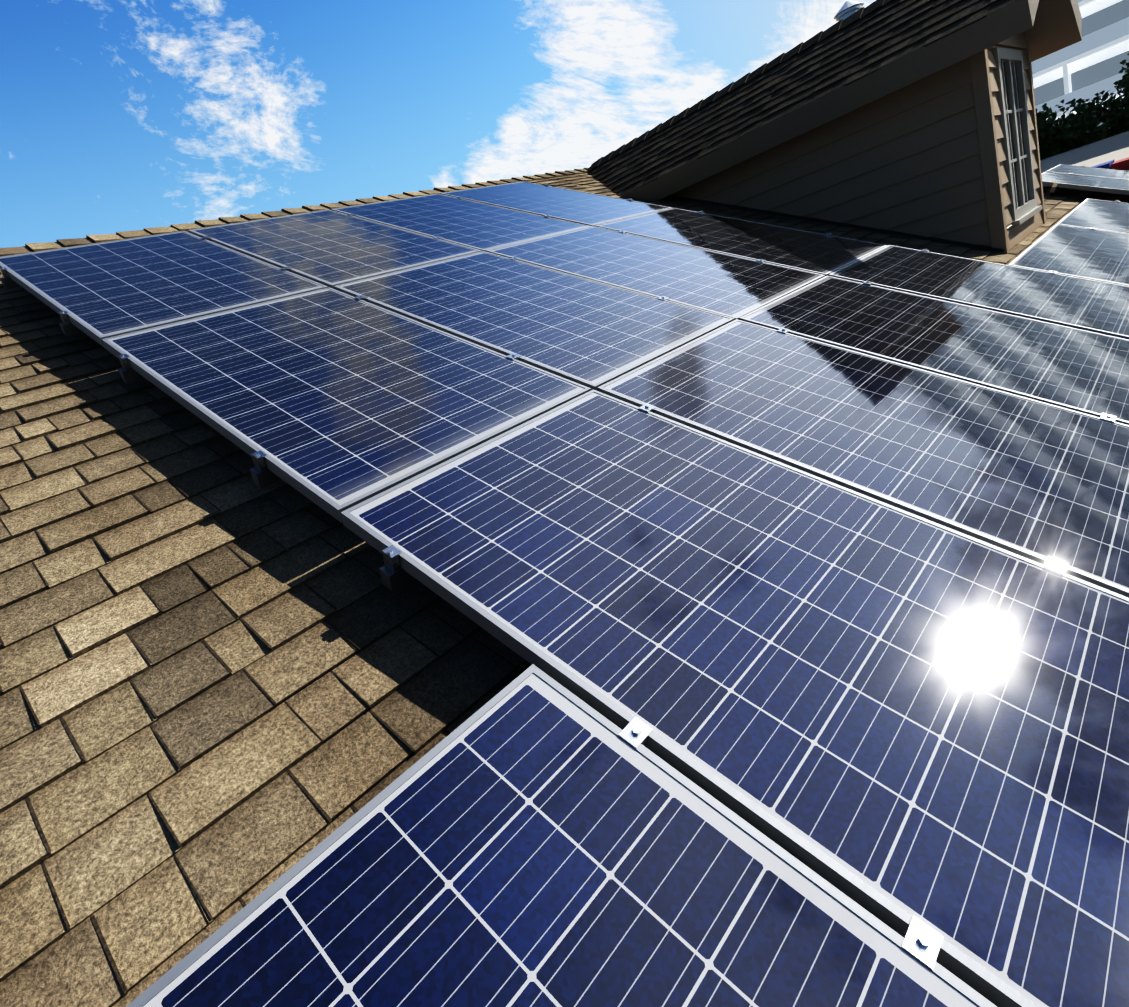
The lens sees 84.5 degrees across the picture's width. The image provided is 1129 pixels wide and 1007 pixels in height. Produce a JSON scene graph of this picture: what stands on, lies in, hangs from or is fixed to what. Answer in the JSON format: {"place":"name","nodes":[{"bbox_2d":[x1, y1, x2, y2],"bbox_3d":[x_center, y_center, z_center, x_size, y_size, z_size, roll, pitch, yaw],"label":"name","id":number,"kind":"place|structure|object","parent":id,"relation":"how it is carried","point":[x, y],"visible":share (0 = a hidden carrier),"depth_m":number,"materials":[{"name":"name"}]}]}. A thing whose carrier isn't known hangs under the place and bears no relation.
{"place":"outdoors","nodes":[
{"label":"outdoors","id":0,"kind":"place"},
{"bbox_2d":[0,0,875,247],"label":"sky","id":1,"kind":"structure","parent":0,"point":[116,115],"materials":[{"name":"blue"}]},
{"bbox_2d":[1031,0,1128,128],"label":"building","id":2,"kind":"structure","parent":0,"point":[1089,66],"depth_m":41.83,"materials":[{"name":"grey concrete"}]},
{"bbox_2d":[1040,131,1128,171],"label":"wall","id":3,"kind":"structure","parent":0,"point":[1112,152],"depth_m":19.09,"materials":[{"name":"beige paint"}]},
{"label":"ground","id":4,"kind":"structure","parent":0,"visible":0},
{"bbox_2d":[1036,91,1116,159],"bbox_3d":[27.330,-18.629,33.909,3.695,6.519,5.066,23,44,66],"label":"bush","id":5,"kind":"object","parent":4,"relation":"on","point":[1078,129],"visible":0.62,"depth_m":32.91,"materials":[{"name":"green plant"}]},
{"bbox_2d":[1099,53,1128,140],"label":"bush","id":6,"kind":"object","parent":4,"relation":"on","point":[1118,121],"visible":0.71,"depth_m":33.65,"materials":[{"name":"green plant"}]},
{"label":"house walls","id":7,"kind":"object","parent":4,"relation":"on","visible":0},
{"bbox_2d":[0,172,1128,1006],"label":"roof shingles","id":8,"kind":"object","parent":7,"relation":"on","point":[228,688],"visible":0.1,"depth_m":1.32,"materials":[{"name":"brown"}]},
{"bbox_2d":[0,168,587,256],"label":"ridge caps","id":9,"kind":"object","parent":8,"relation":"on","point":[59,243],"visible":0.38,"depth_m":4.80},
{"bbox_2d":[0,165,1119,969],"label":"clamps","id":10,"kind":"object","parent":8,"relation":"on","point":[922,941],"visible":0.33,"depth_m":1.44,"materials":[{"name":"metal"}]},
{"bbox_2d":[0,164,1128,1006],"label":"panel frames","id":11,"kind":"structure","parent":8,"relation":"on","point":[968,978],"depth_m":1.47,"materials":[{"name":"silver metal"}]},
{"bbox_2d":[0,165,1128,1006],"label":"solar panels","id":12,"kind":"object","parent":11,"relation":"in","point":[926,723],"visible":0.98,"depth_m":1.40,"materials":[{"name":"blue glass"}]},
{"bbox_2d":[666,195,1003,251],"bbox_3d":[1.969,-2.471,5.352,2.898,1.463,0.029,-1,24,47],"label":"dormer flashing","id":13,"kind":"object","parent":8,"relation":"on","point":[853,226],"visible":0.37,"depth_m":5.10,"materials":[{"name":"black metal"}]},
{"bbox_2d":[834,1,863,20],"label":"roof vent","id":14,"kind":"object","parent":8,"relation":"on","point":[847,9],"visible":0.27,"depth_m":6.57,"materials":[{"name":"silver metal"}]},
{"bbox_2d":[667,33,1045,253],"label":"dormer walls","id":15,"kind":"structure","parent":8,"relation":"on","point":[951,152],"depth_m":4.72,"materials":[{"name":"beige wood"}]},
{"bbox_2d":[586,0,1081,200],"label":"dormer roof","id":16,"kind":"structure","parent":15,"relation":"on","point":[875,50],"depth_m":4.91,"materials":[{"name":"black"}]}
]}

